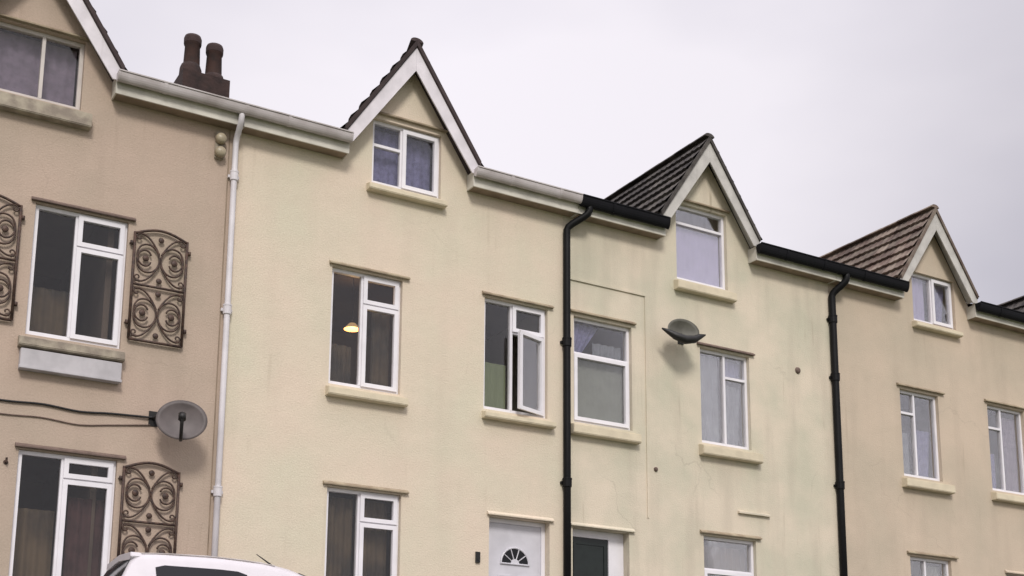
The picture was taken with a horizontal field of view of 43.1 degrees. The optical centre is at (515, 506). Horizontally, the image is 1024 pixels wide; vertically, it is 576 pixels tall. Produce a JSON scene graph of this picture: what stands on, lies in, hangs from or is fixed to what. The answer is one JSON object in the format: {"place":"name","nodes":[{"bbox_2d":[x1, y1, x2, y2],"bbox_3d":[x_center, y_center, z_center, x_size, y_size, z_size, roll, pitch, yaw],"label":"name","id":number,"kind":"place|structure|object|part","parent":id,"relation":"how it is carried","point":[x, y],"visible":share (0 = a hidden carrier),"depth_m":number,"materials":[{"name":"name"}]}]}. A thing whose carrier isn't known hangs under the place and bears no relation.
{"place":"outdoors","nodes":[
{"label":"outdoors","id":0,"kind":"place"},
{"bbox_2d":[0,0,247,575],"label":"terraced house","id":1,"kind":"structure","parent":0,"point":[105,153],"depth_m":17.05,"materials":[{"name":"beige paint"}]},
{"bbox_2d":[0,194,24,321],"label":"iron panel","id":2,"kind":"object","parent":1,"relation":"attached to","point":[4,228],"visible":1,"depth_m":16.29,"materials":[{"name":"black metal"}]},
{"bbox_2d":[0,13,92,131],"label":"window","id":3,"kind":"structure","parent":1,"relation":"in","point":[42,71],"depth_m":17.07,"materials":[{"name":"plastic"}]},
{"bbox_2d":[8,442,126,575],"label":"window","id":4,"kind":"structure","parent":1,"relation":"in","point":[32,529],"depth_m":16.30,"materials":[{"name":"plastic"}]},
{"bbox_2d":[0,413,149,425],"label":"cable","id":5,"kind":"object","parent":1,"relation":"attached to","point":[80,424],"visible":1,"depth_m":16.44,"materials":[{"name":"black rubber"}]},
{"bbox_2d":[0,399,152,418],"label":"cable","id":6,"kind":"object","parent":1,"relation":"attached to","point":[68,409],"visible":1,"depth_m":16.40,"materials":[{"name":"black plastic"}]},
{"bbox_2d":[17,196,135,362],"bbox_3d":[-5.688,-2.904,16.793,1.340,2.025,0.416,7,-13,-30],"label":"window","id":7,"kind":"structure","parent":1,"relation":"in","point":[51,313],"depth_m":16.74,"materials":[{"name":"plastic"}]},
{"bbox_2d":[113,462,182,559],"bbox_3d":[-4.716,0.190,16.643,0.826,1.568,0.067,7,-13,-30],"label":"iron panel","id":8,"kind":"object","parent":1,"relation":"attached to","point":[136,493],"visible":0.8,"depth_m":16.65,"materials":[{"name":"black metal"}]},
{"bbox_2d":[124,229,190,347],"bbox_3d":[-4.753,-2.921,17.228,0.816,1.598,0.067,7,-13,-30],"label":"iron panel","id":9,"kind":"object","parent":1,"relation":"attached to","point":[158,281],"visible":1,"depth_m":17.20,"materials":[{"name":"black metal"}]},
{"bbox_2d":[148,400,207,441],"bbox_3d":[-4.441,-1.110,16.753,0.747,0.560,0.500,-5,-12,24],"label":"satellite dish","id":10,"kind":"object","parent":1,"relation":"attached to","point":[180,420],"visible":1,"depth_m":16.77,"materials":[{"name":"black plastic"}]},
{"bbox_2d":[174,33,229,97],"bbox_3d":[-5.579,-6.976,22.891,0.840,2.755,0.600,7,-13,-30],"label":"chimney","id":11,"kind":"object","parent":1,"relation":"on","point":[210,80],"visible":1,"depth_m":22.87,"materials":[{"name":"brick"}]},
{"bbox_2d":[214,131,226,159],"bbox_3d":[-4.097,-5.028,17.992,0.160,0.400,0.139,7,-13,-30],"label":"security light","id":12,"kind":"object","parent":1,"relation":"attached to","point":[220,142],"visible":1,"depth_m":17.95,"materials":[{"name":"beige plastic"}]},
{"bbox_2d":[104,552,304,575],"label":"parked car","id":13,"kind":"object","parent":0,"point":[145,564],"visible":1,"depth_m":13.90,"materials":[{"name":"white metal"}]},
{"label":"rear window","id":14,"kind":"part","parent":13,"relation":"part of","materials":[{"name":"black glass"}]},
{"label":"side window","id":15,"kind":"part","parent":13,"relation":"part of","materials":[{"name":"black glass"}]},
{"bbox_2d":[218,37,582,575],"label":"terraced house","id":16,"kind":"structure","parent":0,"point":[413,426],"depth_m":19.04,"materials":[{"name":"beige paint"}]},
{"bbox_2d":[344,279,357,331],"bbox_3d":[-2.489,-3.095,19.794,0.260,0.810,0.260,7,-13,-30],"label":"ceiling lamp","id":17,"kind":"object","parent":16,"relation":"hanging from","point":[351,327],"visible":0.88,"depth_m":19.79,"materials":[{"name":"yellow"}]},
{"bbox_2d":[323,480,408,575],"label":"window","id":18,"kind":"structure","parent":16,"relation":"in","point":[372,524],"depth_m":18.37,"materials":[{"name":"plastic"}]},
{"bbox_2d":[325,260,410,407],"bbox_3d":[-2.182,-2.477,18.825,1.270,2.025,0.415,7,-13,-30],"label":"window","id":19,"kind":"structure","parent":16,"relation":"in","point":[339,356],"depth_m":18.88,"materials":[{"name":"plastic"}]},
{"bbox_2d":[366,111,447,209],"bbox_3d":[-1.680,-5.234,19.661,1.310,1.325,0.405,7,-13,-30],"label":"window","id":20,"kind":"structure","parent":16,"relation":"in","point":[400,162],"depth_m":19.72,"materials":[{"name":"plastic"}]},
{"bbox_2d":[482,291,556,429],"bbox_3d":[-0.009,-2.247,20.071,1.280,2.025,0.410,7,-13,-30],"label":"window","id":21,"kind":"structure","parent":16,"relation":"in","point":[494,374],"depth_m":20.05,"materials":[{"name":"plastic"}]},
{"bbox_2d":[487,510,554,575],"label":"door","id":22,"kind":"structure","parent":16,"relation":"in","point":[516,548],"depth_m":19.61,"materials":[{"name":"plastic"}]},
{"bbox_2d":[89,0,1023,304],"label":"sky","id":23,"kind":"structure","parent":0,"point":[834,123],"materials":[{"name":"white"}]},
{"bbox_2d":[560,133,841,575],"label":"terraced house","id":24,"kind":"structure","parent":0,"point":[711,452],"depth_m":21.86,"materials":[{"name":"paint"}]},
{"bbox_2d":[571,522,635,575],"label":"door","id":25,"kind":"structure","parent":24,"relation":"in","point":[595,553],"depth_m":20.40,"materials":[{"name":"plastic"}]},
{"bbox_2d":[571,309,641,444],"bbox_3d":[1.372,-2.072,20.879,1.300,2.075,0.395,7,-13,-30],"label":"window","id":26,"kind":"structure","parent":24,"relation":"in","point":[601,379],"depth_m":20.94,"materials":[{"name":"plastic"}]},
{"bbox_2d":[662,319,705,344],"bbox_3d":[2.726,-2.877,21.407,0.498,0.470,0.724,-10,-15,42],"label":"satellite dish","id":27,"kind":"object","parent":24,"relation":"attached to","point":[682,331],"visible":1,"depth_m":21.41,"materials":[{"name":"grey metal"}]},
{"bbox_2d":[674,199,736,303],"bbox_3d":[3.199,-4.499,22.447,1.300,1.870,0.379,7,-13,-30],"label":"window","id":28,"kind":"structure","parent":24,"relation":"in","point":[697,236],"depth_m":22.52,"materials":[{"name":"plastic"}]},
{"bbox_2d":[697,342,763,464],"bbox_3d":[3.579,-1.752,22.137,1.300,1.985,0.375,7,-13,-30],"label":"window","id":29,"kind":"structure","parent":24,"relation":"in","point":[729,371],"depth_m":22.20,"materials":[{"name":"plastic"}]},
{"bbox_2d":[700,529,761,575],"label":"window","id":30,"kind":"structure","parent":24,"relation":"in","point":[718,561],"depth_m":21.73,"materials":[{"name":"plastic"}]},
{"bbox_2d":[820,204,1023,575],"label":"terraced house","id":31,"kind":"structure","parent":0,"point":[926,377],"depth_m":24.75,"materials":[{"name":"beige paint"}]},
{"bbox_2d":[896,382,955,494],"bbox_3d":[7.662,-1.272,24.497,1.300,2.015,0.355,7,-13,-30],"label":"window","id":32,"kind":"structure","parent":31,"relation":"in","point":[920,439],"depth_m":24.52,"materials":[{"name":"plastic"}]},
{"bbox_2d":[907,550,958,575],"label":"window","id":33,"kind":"structure","parent":31,"relation":"in","point":[926,570],"depth_m":24.17,"materials":[{"name":"plastic"}]},
{"bbox_2d":[911,273,963,337],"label":"window","id":34,"kind":"structure","parent":31,"relation":"in","point":[935,287],"depth_m":25.34,"materials":[{"name":"plastic"}]},
{"bbox_2d":[984,399,1023,504],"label":"window","id":35,"kind":"structure","parent":31,"relation":"in","point":[1005,430],"depth_m":25.87,"materials":[{"name":"plastic"}]},
{"bbox_2d":[1005,570,1023,575],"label":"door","id":36,"kind":"structure","parent":31,"relation":"in","point":[1006,571],"depth_m":25.10,"materials":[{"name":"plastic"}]},
{"bbox_2d":[998,295,1023,311],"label":"terraced house","id":37,"kind":"structure","parent":0,"point":[1017,304],"depth_m":30.35,"materials":[{"name":"tile"}]}
]}

